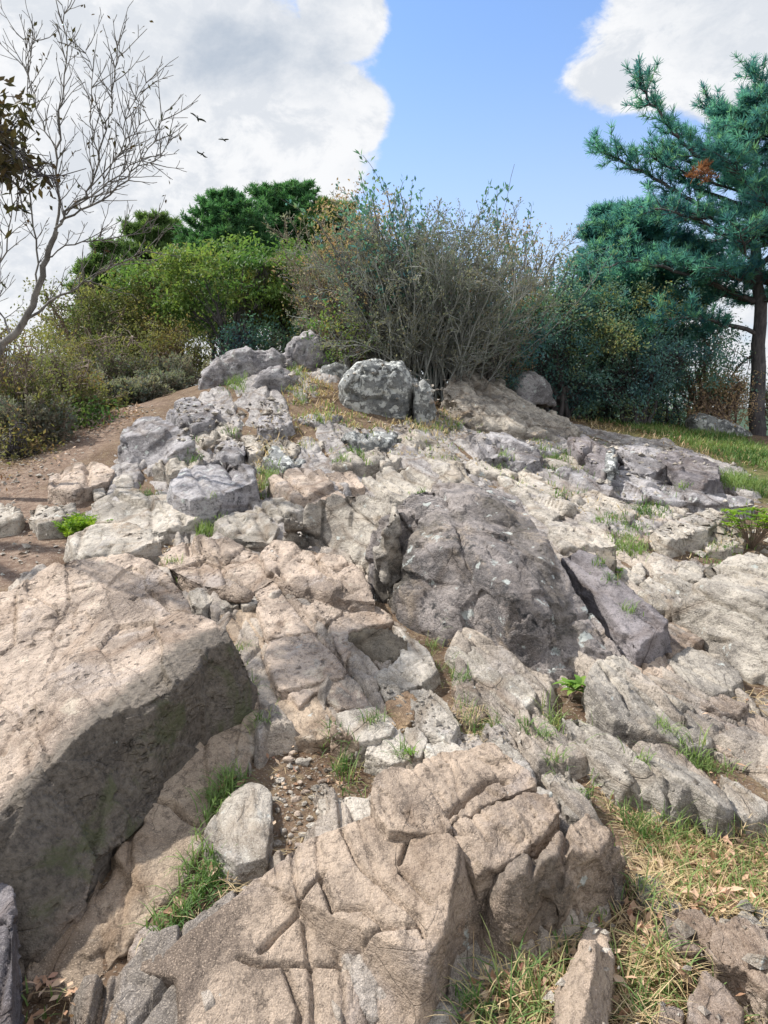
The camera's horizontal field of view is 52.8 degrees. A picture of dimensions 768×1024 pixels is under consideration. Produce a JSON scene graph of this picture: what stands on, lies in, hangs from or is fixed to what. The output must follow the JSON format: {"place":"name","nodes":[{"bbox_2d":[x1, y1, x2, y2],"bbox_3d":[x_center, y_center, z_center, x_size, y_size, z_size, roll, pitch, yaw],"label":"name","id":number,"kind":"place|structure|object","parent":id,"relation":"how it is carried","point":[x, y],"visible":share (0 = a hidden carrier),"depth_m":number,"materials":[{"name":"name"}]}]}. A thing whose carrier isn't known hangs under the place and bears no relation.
{"place":"outdoors","nodes":[
{"label":"outdoors","id":0,"kind":"place"},
{"bbox_2d":[0,370,767,1023],"bbox_3d":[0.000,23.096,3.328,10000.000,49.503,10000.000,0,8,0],"label":"ground","id":1,"kind":"structure","parent":0,"point":[34,494],"depth_m":4.73,"materials":[{"name":"soil"}]},
{"bbox_2d":[0,408,65,464],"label":"shrub","id":2,"kind":"object","parent":1,"relation":"on","point":[9,451],"visible":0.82,"depth_m":7.89,"materials":[{"name":"green plant"}]},
{"bbox_2d":[0,393,82,449],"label":"undergrowth bush","id":3,"kind":"object","parent":1,"relation":"on","point":[44,420],"visible":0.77,"depth_m":8.24,"materials":[{"name":"green plant"}]},
{"bbox_2d":[0,76,85,238],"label":"oak tree","id":4,"kind":"object","parent":1,"relation":"on","point":[13,165],"visible":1,"depth_m":4.00,"materials":[{"name":"green plant"}]},
{"bbox_2d":[0,313,89,442],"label":"shrub","id":5,"kind":"object","parent":1,"relation":"on","point":[26,374],"visible":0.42,"depth_m":8.63,"materials":[{"name":"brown plant"}]},
{"bbox_2d":[5,333,113,416],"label":"shrub","id":6,"kind":"object","parent":1,"relation":"on","point":[81,372],"visible":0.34,"depth_m":9.33,"materials":[{"name":"green plant"}]},
{"bbox_2d":[22,271,160,371],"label":"shrub","id":7,"kind":"object","parent":1,"relation":"on","point":[92,312],"visible":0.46,"depth_m":13.24,"materials":[{"name":"green plant"}]},
{"bbox_2d":[0,0,200,357],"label":"bare tree","id":8,"kind":"object","parent":1,"relation":"on","point":[14,334],"visible":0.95,"depth_m":6.26,"materials":[{"name":"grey plant"}]},
{"bbox_2d":[60,236,156,349],"bbox_3d":[-6.606,-4.661,18.600,2.413,3.777,2.141,0,8,0],"label":"pine tree","id":9,"kind":"object","parent":1,"relation":"on","point":[95,258],"visible":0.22,"depth_m":18.00,"materials":[{"name":"green plant"}]},
{"bbox_2d":[62,312,158,383],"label":"shrub","id":10,"kind":"object","parent":1,"relation":"on","point":[105,352],"visible":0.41,"depth_m":11.65,"materials":[{"name":"green plant"}]},
{"bbox_2d":[84,257,207,373],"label":"shrub","id":11,"kind":"object","parent":1,"relation":"on","point":[161,321],"visible":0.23,"depth_m":13.92,"materials":[{"name":"green plant"}]},
{"bbox_2d":[113,208,201,339],"bbox_3d":[-6.065,-5.463,20.393,3.089,4.777,2.564,0,8,0],"label":"pine tree","id":12,"kind":"object","parent":1,"relation":"on","point":[163,221],"visible":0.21,"depth_m":19.68,"materials":[{"name":"green plant"}]},
{"bbox_2d":[130,309,223,384],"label":"shrub","id":13,"kind":"object","parent":1,"relation":"on","point":[177,345],"visible":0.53,"depth_m":12.62,"materials":[{"name":"green plant"}]},
{"bbox_2d":[92,226,328,360],"bbox_3d":[-2.756,-3.447,13.458,4.772,2.957,2.954,0,8,0],"label":"broadleaf tree","id":14,"kind":"object","parent":1,"relation":"on","point":[187,261],"visible":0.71,"depth_m":13.15,"materials":[{"name":"green plant"}]},
{"bbox_2d":[170,185,283,335],"bbox_3d":[-3.818,-5.510,19.427,3.087,5.040,2.855,0,8,0],"label":"pine tree","id":15,"kind":"object","parent":1,"relation":"on","point":[232,210],"visible":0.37,"depth_m":18.66,"materials":[{"name":"green plant"}]},
{"bbox_2d":[207,309,295,357],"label":"shrub","id":16,"kind":"object","parent":1,"relation":"on","point":[233,333],"visible":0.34,"depth_m":12.55,"materials":[{"name":"green plant"}]},
{"bbox_2d":[243,178,322,336],"bbox_3d":[-2.709,-6.116,21.371,3.625,5.907,3.362,0,8,0],"label":"pine tree","id":17,"kind":"object","parent":1,"relation":"on","point":[303,193],"visible":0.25,"depth_m":20.44,"materials":[{"name":"green plant"}]},
{"bbox_2d":[220,237,349,352],"bbox_3d":[-1.467,-3.390,13.377,2.939,2.673,1.949,0,8,0],"label":"broadleaf tree","id":18,"kind":"object","parent":1,"relation":"on","point":[278,312],"visible":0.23,"depth_m":13.13,"materials":[{"name":"green plant"}]},
{"bbox_2d":[290,195,380,333],"bbox_3d":[-1.397,-5.593,20.407,3.006,5.306,2.764,0,8,0],"label":"broadleaf tree","id":19,"kind":"object","parent":1,"relation":"on","point":[319,203],"visible":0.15,"depth_m":19.74,"materials":[{"name":"green plant"}]},
{"bbox_2d":[270,173,406,355],"bbox_3d":[-0.538,-3.536,12.003,2.514,3.263,1.834,0,8,0],"label":"shrub","id":20,"kind":"object","parent":1,"relation":"on","point":[330,236],"visible":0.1,"depth_m":11.79,"materials":[{"name":"green plant"}]},
{"bbox_2d":[262,188,417,365],"bbox_3d":[-0.566,-3.334,11.601,2.277,2.578,2.422,0,8,0],"label":"twiggy bush","id":21,"kind":"object","parent":1,"relation":"on","point":[303,281],"visible":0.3,"depth_m":11.24,"materials":[{"name":"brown plant"}]},
{"bbox_2d":[296,294,389,368],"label":"shrub","id":22,"kind":"object","parent":1,"relation":"on","point":[352,351],"visible":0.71,"depth_m":10.27,"materials":[{"name":"green plant"}]},
{"bbox_2d":[308,199,428,364],"bbox_3d":[-0.147,-2.976,10.489,1.730,2.525,1.474,-3,9,-20],"label":"shrub","id":23,"kind":"object","parent":1,"relation":"on","point":[366,306],"visible":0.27,"depth_m":10.47,"materials":[{"name":"green plant"}]},
{"bbox_2d":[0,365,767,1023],"bbox_3d":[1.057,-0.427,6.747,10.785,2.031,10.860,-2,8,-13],"label":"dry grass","id":24,"kind":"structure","parent":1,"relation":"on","point":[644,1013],"depth_m":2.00,"materials":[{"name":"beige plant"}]},
{"bbox_2d":[0,373,767,1023],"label":"leaf litter","id":25,"kind":"object","parent":1,"relation":"on","point":[726,891],"visible":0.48,"depth_m":1.96,"materials":[{"name":"brown plant"}]},
{"bbox_2d":[0,359,767,1023],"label":"gravel","id":26,"kind":"structure","parent":1,"relation":"on","point":[752,959],"depth_m":5.55,"materials":[{"name":"grey gravel"}]},
{"bbox_2d":[8,368,767,1023],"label":"bedrock","id":27,"kind":"structure","parent":1,"relation":"on","point":[134,992],"depth_m":2.97,"materials":[{"name":"stone"}]},
{"bbox_2d":[0,883,24,1023],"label":"rock","id":28,"kind":"object","parent":27,"relation":"on","point":[11,989],"visible":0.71,"depth_m":1.69,"materials":[{"name":"grey stone"}]},
{"bbox_2d":[28,504,65,539],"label":"rock","id":29,"kind":"object","parent":27,"relation":"on","point":[40,526],"visible":0.55,"depth_m":5.31,"materials":[{"name":"stone"}]},
{"bbox_2d":[47,461,114,506],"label":"rock slab","id":30,"kind":"object","parent":27,"relation":"on","point":[77,483],"visible":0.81,"depth_m":6.30,"materials":[{"name":"beige stone"}]},
{"bbox_2d":[63,522,161,565],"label":"rock slab","id":31,"kind":"object","parent":27,"relation":"on","point":[98,540],"visible":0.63,"depth_m":4.64,"materials":[{"name":"stone"}]},
{"bbox_2d":[0,553,259,982],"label":"rock slab","id":32,"kind":"object","parent":27,"relation":"on","point":[127,685],"visible":0.92,"depth_m":2.48,"materials":[{"name":"beige stone"}]},
{"bbox_2d":[23,702,258,1007],"bbox_3d":[-0.602,0.961,2.378,0.317,0.375,1.375,2,9,16],"label":"rock slab","id":33,"kind":"object","parent":27,"relation":"on","point":[91,939],"visible":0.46,"depth_m":2.10,"materials":[{"name":"stone"}]},
{"bbox_2d":[91,488,201,545],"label":"rock slab","id":34,"kind":"object","parent":27,"relation":"on","point":[160,515],"visible":0.48,"depth_m":5.51,"materials":[{"name":"stone"}]},
{"bbox_2d":[118,416,195,466],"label":"boulder","id":35,"kind":"object","parent":27,"relation":"on","point":[150,440],"visible":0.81,"depth_m":7.16,"materials":[{"name":"grey stone"}]},
{"bbox_2d":[166,397,222,439],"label":"rock","id":36,"kind":"object","parent":27,"relation":"on","point":[196,428],"visible":0.59,"depth_m":8.02,"materials":[{"name":"grey stone"}]},
{"bbox_2d":[166,460,259,527],"bbox_3d":[-1.310,-0.093,5.948,0.778,0.536,1.272,0,8,0],"label":"rock","id":37,"kind":"object","parent":27,"relation":"on","point":[235,488],"visible":0.75,"depth_m":5.71,"materials":[{"name":"grey stone"}]},
{"bbox_2d":[158,535,271,603],"bbox_3d":[-0.894,0.375,4.451,1.066,0.372,0.672,7,11,40],"label":"rock slab","id":38,"kind":"object","parent":27,"relation":"on","point":[219,566],"visible":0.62,"depth_m":4.38,"materials":[{"name":"beige stone"}]},
{"bbox_2d":[203,782,273,892],"bbox_3d":[-0.422,0.986,2.272,0.228,0.242,0.466,0,8,0],"label":"rock","id":39,"kind":"object","parent":27,"relation":"on","point":[242,818],"visible":0.65,"depth_m":2.19,"materials":[{"name":"stone"}]},
{"bbox_2d":[198,346,286,389],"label":"boulder","id":40,"kind":"object","parent":27,"relation":"on","point":[239,361],"visible":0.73,"depth_m":9.77,"materials":[{"name":"grey stone"}]},
{"bbox_2d":[214,506,279,551],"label":"rock","id":41,"kind":"object","parent":27,"relation":"on","point":[258,528],"visible":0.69,"depth_m":5.11,"materials":[{"name":"stone"}]},
{"bbox_2d":[255,582,317,643],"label":"rock slab","id":42,"kind":"object","parent":27,"relation":"on","point":[281,616],"visible":0.5,"depth_m":3.70,"materials":[{"name":"beige stone"}]},
{"bbox_2d":[264,696,335,753],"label":"rock","id":43,"kind":"object","parent":27,"relation":"on","point":[308,717],"visible":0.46,"depth_m":2.80,"materials":[{"name":"stone"}]},
{"bbox_2d":[267,467,333,507],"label":"rock slab","id":44,"kind":"object","parent":27,"relation":"on","point":[302,487],"visible":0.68,"depth_m":6.00,"materials":[{"name":"beige stone"}]},
{"bbox_2d":[129,816,481,1023],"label":"rock slab","id":45,"kind":"object","parent":27,"relation":"on","point":[276,942],"visible":0.91,"depth_m":1.79,"materials":[{"name":"brown stone"}]},
{"bbox_2d":[263,633,347,700],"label":"rock slab","id":46,"kind":"object","parent":27,"relation":"on","point":[288,663],"visible":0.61,"depth_m":3.21,"materials":[{"name":"beige stone"}]},
{"bbox_2d":[283,330,335,370],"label":"boulder","id":47,"kind":"object","parent":27,"relation":"on","point":[298,349],"visible":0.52,"depth_m":10.34,"materials":[{"name":"grey stone"}]},
{"bbox_2d":[259,540,374,612],"bbox_3d":[-0.393,0.425,4.250,0.573,0.383,1.168,-2,8,-14],"label":"rock slab","id":48,"kind":"object","parent":27,"relation":"on","point":[334,580],"visible":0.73,"depth_m":4.08,"materials":[{"name":"beige stone"}]},
{"bbox_2d":[286,679,368,712],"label":"rock","id":49,"kind":"object","parent":27,"relation":"on","point":[300,699],"visible":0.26,"depth_m":2.95,"materials":[{"name":"beige stone"}]},
{"bbox_2d":[282,494,402,603],"bbox_3d":[-0.144,0.221,4.587,0.593,0.633,1.158,-7,11,-41],"label":"boulder","id":50,"kind":"object","parent":27,"relation":"on","point":[348,524],"visible":0.63,"depth_m":4.72,"materials":[{"name":"grey stone"}]},
{"bbox_2d":[331,447,388,476],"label":"rock","id":51,"kind":"object","parent":27,"relation":"on","point":[357,466],"visible":0.54,"depth_m":6.82,"materials":[{"name":"grey stone"}]},
{"bbox_2d":[329,606,393,664],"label":"rock slab","id":52,"kind":"object","parent":27,"relation":"on","point":[347,622],"visible":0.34,"depth_m":3.62,"materials":[{"name":"beige stone"}]},
{"bbox_2d":[336,707,394,767],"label":"rock","id":53,"kind":"object","parent":27,"relation":"on","point":[367,733],"visible":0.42,"depth_m":2.69,"materials":[{"name":"stone"}]},
{"bbox_2d":[338,358,417,419],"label":"boulder","id":54,"kind":"object","parent":27,"relation":"on","point":[365,389],"visible":0.78,"depth_m":8.73,"materials":[{"name":"stone"}]},
{"bbox_2d":[348,627,407,663],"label":"rock","id":55,"kind":"object","parent":27,"relation":"on","point":[380,645],"visible":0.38,"depth_m":3.41,"materials":[{"name":"stone"}]},
{"bbox_2d":[364,726,427,775],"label":"rock","id":56,"kind":"object","parent":27,"relation":"on","point":[376,762],"visible":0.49,"depth_m":2.57,"materials":[{"name":"stone"}]},
{"bbox_2d":[362,466,436,505],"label":"rock slab","id":57,"kind":"object","parent":27,"relation":"on","point":[380,485],"visible":0.55,"depth_m":6.42,"materials":[{"name":"grey stone"}]},
{"bbox_2d":[374,625,440,701],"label":"rock","id":58,"kind":"object","parent":27,"relation":"on","point":[413,667],"visible":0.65,"depth_m":3.15,"materials":[{"name":"stone"}]},
{"bbox_2d":[370,766,453,846],"bbox_3d":[0.052,0.951,2.164,0.213,0.351,0.411,-3,9,-17],"label":"rock","id":59,"kind":"object","parent":27,"relation":"on","point":[405,806],"visible":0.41,"depth_m":2.10,"materials":[{"name":"brown stone"}]},
{"bbox_2d":[397,429,463,483],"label":"rock slab","id":60,"kind":"object","parent":27,"relation":"on","point":[443,470],"visible":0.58,"depth_m":7.45,"materials":[{"name":"stone"}]},
{"bbox_2d":[410,689,460,744],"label":"rock","id":61,"kind":"object","parent":27,"relation":"on","point":[433,736],"visible":0.43,"depth_m":2.78,"materials":[{"name":"stone"}]},
{"bbox_2d":[414,742,536,825],"bbox_3d":[0.248,0.923,2.299,0.418,0.357,0.362,-5,10,-31],"label":"rock","id":62,"kind":"object","parent":27,"relation":"on","point":[471,783],"visible":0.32,"depth_m":2.25,"materials":[{"name":"brown stone"}]},
{"bbox_2d":[442,940,512,1023],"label":"rock","id":63,"kind":"object","parent":27,"relation":"on","point":[467,962],"visible":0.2,"depth_m":1.79,"materials":[{"name":"grey stone"}]},
{"bbox_2d":[444,646,536,717],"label":"rock slab","id":64,"kind":"object","parent":27,"relation":"on","point":[517,686],"visible":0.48,"depth_m":3.10,"materials":[{"name":"stone"}]},
{"bbox_2d":[365,482,622,683],"bbox_3d":[0.446,0.330,3.940,0.989,0.823,1.669,-1,8,-10],"label":"boulder","id":65,"kind":"object","parent":27,"relation":"on","point":[484,560],"visible":0.77,"depth_m":3.65,"materials":[{"name":"stone"}]},
{"bbox_2d":[452,792,559,919],"bbox_3d":[0.347,0.978,2.082,0.426,0.344,0.253,-4,9,-25],"label":"rock","id":66,"kind":"object","parent":27,"relation":"on","point":[497,837],"visible":0.41,"depth_m":2.02,"materials":[{"name":"brown stone"}]},
{"bbox_2d":[470,431,543,472],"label":"rock","id":67,"kind":"object","parent":27,"relation":"on","point":[517,447],"visible":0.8,"depth_m":7.51,"materials":[{"name":"grey stone"}]},
{"bbox_2d":[440,367,581,442],"bbox_3d":[1.349,-1.321,9.819,1.690,1.277,2.627,-3,9,-23],"label":"rock slab","id":68,"kind":"object","parent":27,"relation":"on","point":[497,396],"visible":0.8,"depth_m":9.28,"materials":[{"name":"grey stone"}]},
{"bbox_2d":[497,471,577,522],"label":"rock slab","id":69,"kind":"object","parent":27,"relation":"on","point":[558,509],"visible":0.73,"depth_m":6.17,"materials":[{"name":"stone"}]},
{"bbox_2d":[476,813,629,965],"bbox_3d":[0.420,1.001,2.008,0.573,0.344,0.217,-6,10,-35],"label":"boulder","id":70,"kind":"object","parent":27,"relation":"on","point":[581,864],"visible":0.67,"depth_m":1.90,"materials":[{"name":"brown stone"}]},
{"bbox_2d":[551,927,615,1023],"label":"rock","id":71,"kind":"object","parent":27,"relation":"on","point":[584,994],"visible":0.93,"depth_m":1.66,"materials":[{"name":"brown stone"}]},
{"bbox_2d":[567,436,619,479],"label":"rock","id":72,"kind":"object","parent":27,"relation":"on","point":[587,453],"visible":0.52,"depth_m":7.58,"materials":[{"name":"grey stone"}]},
{"bbox_2d":[571,490,637,525],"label":"rock slab","id":73,"kind":"object","parent":27,"relation":"on","point":[609,503],"visible":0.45,"depth_m":6.08,"materials":[{"name":"stone"}]},
{"bbox_2d":[561,550,671,666],"bbox_3d":[1.138,0.517,3.863,0.278,0.467,1.168,-1,8,-6],"label":"rock slab","id":74,"kind":"object","parent":27,"relation":"on","point":[638,638],"visible":0.65,"depth_m":3.60,"materials":[{"name":"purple stone"}]},
{"bbox_2d":[615,442,667,484],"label":"rock","id":75,"kind":"object","parent":27,"relation":"on","point":[656,472],"visible":0.56,"depth_m":7.45,"materials":[{"name":"grey stone"}]},
{"bbox_2d":[559,718,733,842],"bbox_3d":[0.810,0.914,2.535,0.315,0.309,0.733,-8,11,-43],"label":"rock slab","id":76,"kind":"object","parent":27,"relation":"on","point":[609,760],"visible":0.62,"depth_m":2.40,"materials":[{"name":"grey stone"}]},
{"bbox_2d":[581,655,712,758],"bbox_3d":[0.977,0.784,3.008,0.471,0.333,0.730,0,8,0],"label":"rock slab","id":77,"kind":"object","parent":27,"relation":"on","point":[620,705],"visible":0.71,"depth_m":2.83,"materials":[{"name":"grey stone"}]},
{"bbox_2d":[555,466,754,518],"bbox_3d":[2.366,-0.125,6.702,1.614,0.484,1.132,0,8,0],"label":"rock slab","id":78,"kind":"object","parent":27,"relation":"on","point":[694,501],"visible":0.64,"depth_m":6.46,"materials":[{"name":"grey stone"}]},
{"bbox_2d":[637,574,692,623],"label":"rock","id":79,"kind":"object","parent":27,"relation":"on","point":[658,600],"visible":0.41,"depth_m":4.16,"materials":[{"name":"stone"}]},
{"bbox_2d":[649,508,729,557],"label":"rock slab","id":80,"kind":"object","parent":27,"relation":"on","point":[671,545],"visible":0.61,"depth_m":5.26,"materials":[{"name":"stone"}]},
{"bbox_2d":[656,448,724,494],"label":"rock slab","id":81,"kind":"object","parent":27,"relation":"on","point":[701,477],"visible":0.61,"depth_m":7.04,"materials":[{"name":"grey stone"}]},
{"bbox_2d":[667,646,744,698],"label":"rock","id":82,"kind":"object","parent":27,"relation":"on","point":[711,674],"visible":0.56,"depth_m":3.26,"materials":[{"name":"grey stone"}]},
{"bbox_2d":[671,552,767,685],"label":"boulder","id":83,"kind":"object","parent":27,"relation":"on","point":[723,612],"visible":0.81,"depth_m":3.64,"materials":[{"name":"grey stone"}]},
{"bbox_2d":[699,694,748,721],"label":"rock","id":84,"kind":"object","parent":27,"relation":"on","point":[720,705],"visible":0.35,"depth_m":2.94,"materials":[{"name":"beige stone"}]},
{"bbox_2d":[719,775,767,838],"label":"rock","id":85,"kind":"object","parent":27,"relation":"on","point":[743,800],"visible":0.48,"depth_m":2.37,"materials":[{"name":"stone"}]},
{"bbox_2d":[21,361,767,1023],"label":"grass","id":86,"kind":"structure","parent":1,"relation":"on","point":[737,479],"depth_m":2.33,"materials":[{"name":"green plant"}]},
{"bbox_2d":[283,149,528,369],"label":"tall shoots","id":87,"kind":"object","parent":1,"relation":"on","point":[391,223],"visible":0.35,"depth_m":10.08,"materials":[{"name":"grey plant"}]},
{"bbox_2d":[279,184,586,401],"bbox_3d":[0.629,-2.821,10.154,4.181,2.727,3.621,0,8,0],"label":"twiggy bush","id":88,"kind":"object","parent":1,"relation":"on","point":[434,334],"visible":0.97,"depth_m":9.91,"materials":[{"name":"grey plant"}]},
{"bbox_2d":[311,199,567,388],"bbox_3d":[0.583,-2.871,10.685,3.185,2.966,2.952,7,11,40],"label":"shrub","id":89,"kind":"object","parent":1,"relation":"on","point":[491,302],"visible":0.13,"depth_m":10.53,"materials":[{"name":"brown plant"}]},
{"bbox_2d":[453,216,557,382],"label":"shrub","id":90,"kind":"object","parent":1,"relation":"on","point":[490,372],"visible":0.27,"depth_m":10.66,"materials":[{"name":"green plant"}]},
{"bbox_2d":[407,164,631,386],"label":"tall shoots","id":91,"kind":"object","parent":1,"relation":"on","point":[566,266],"visible":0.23,"depth_m":11.12,"materials":[{"name":"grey plant"}]},
{"bbox_2d":[474,210,587,379],"bbox_3d":[2.139,-3.193,12.647,2.424,3.395,1.778,0,8,0],"label":"shrub","id":92,"kind":"object","parent":1,"relation":"on","point":[534,270],"visible":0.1,"depth_m":12.40,"materials":[{"name":"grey plant"}]},
{"bbox_2d":[509,370,556,407],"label":"boulder","id":93,"kind":"object","parent":1,"relation":"on","point":[536,389],"visible":0.65,"depth_m":11.54,"materials":[{"name":"grey stone"}]},
{"bbox_2d":[507,284,590,408],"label":"shrub","id":94,"kind":"object","parent":1,"relation":"on","point":[540,369],"visible":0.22,"depth_m":11.99,"materials":[{"name":"green plant"}]},
{"bbox_2d":[509,252,633,420],"bbox_3d":[2.904,-2.753,12.258,2.389,2.746,2.047,0,8,0],"label":"shrub","id":95,"kind":"object","parent":1,"relation":"on","point":[566,407],"visible":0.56,"depth_m":12.10,"materials":[{"name":"green plant"}]},
{"bbox_2d":[544,268,752,425],"bbox_3d":[4.116,-2.487,12.019,2.847,2.601,2.597,5,9,29],"label":"shrub","id":96,"kind":"object","parent":1,"relation":"on","point":[638,405],"visible":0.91,"depth_m":11.92,"materials":[{"name":"green plant"}]},
{"bbox_2d":[563,195,736,388],"bbox_3d":[4.311,-3.292,13.090,2.854,3.876,2.372,0,8,0],"label":"pine tree","id":97,"kind":"object","parent":1,"relation":"on","point":[616,224],"visible":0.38,"depth_m":12.43,"materials":[{"name":"green plant"}]},
{"bbox_2d":[575,51,767,435],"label":"pine tree","id":98,"kind":"object","parent":1,"relation":"on","point":[738,132],"visible":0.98,"depth_m":11.61,"materials":[{"name":"green plant"}]},
{"bbox_2d":[662,908,715,982],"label":"rock","id":99,"kind":"object","parent":1,"relation":"on","point":[703,925],"visible":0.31,"depth_m":1.85,"materials":[{"name":"beige stone"}]},
{"bbox_2d":[633,310,767,427],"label":"shrub","id":100,"kind":"object","parent":1,"relation":"on","point":[688,385],"visible":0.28,"depth_m":12.54,"materials":[{"name":"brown plant"}]},
{"bbox_2d":[686,970,744,1023],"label":"rock","id":101,"kind":"object","parent":1,"relation":"on","point":[713,995],"visible":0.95,"depth_m":1.66,"materials":[{"name":"brown stone"}]},
{"bbox_2d":[672,364,767,430],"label":"shrub","id":102,"kind":"object","parent":1,"relation":"on","point":[731,406],"visible":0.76,"depth_m":12.04,"materials":[{"name":"brown plant"}]},
{"bbox_2d":[704,916,767,1023],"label":"rock","id":103,"kind":"object","parent":1,"relation":"on","point":[734,939],"visible":0.68,"depth_m":1.76,"materials":[{"name":"beige stone"}]},
{"bbox_2d":[720,507,767,548],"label":"ground plant","id":104,"kind":"object","parent":1,"relation":"on","point":[758,537],"visible":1,"depth_m":5.41,"materials":[{"name":"green plant"}]},
{"bbox_2d":[0,0,767,407],"label":"sky","id":105,"kind":"structure","parent":0,"point":[450,95],"materials":[{"name":"white"}]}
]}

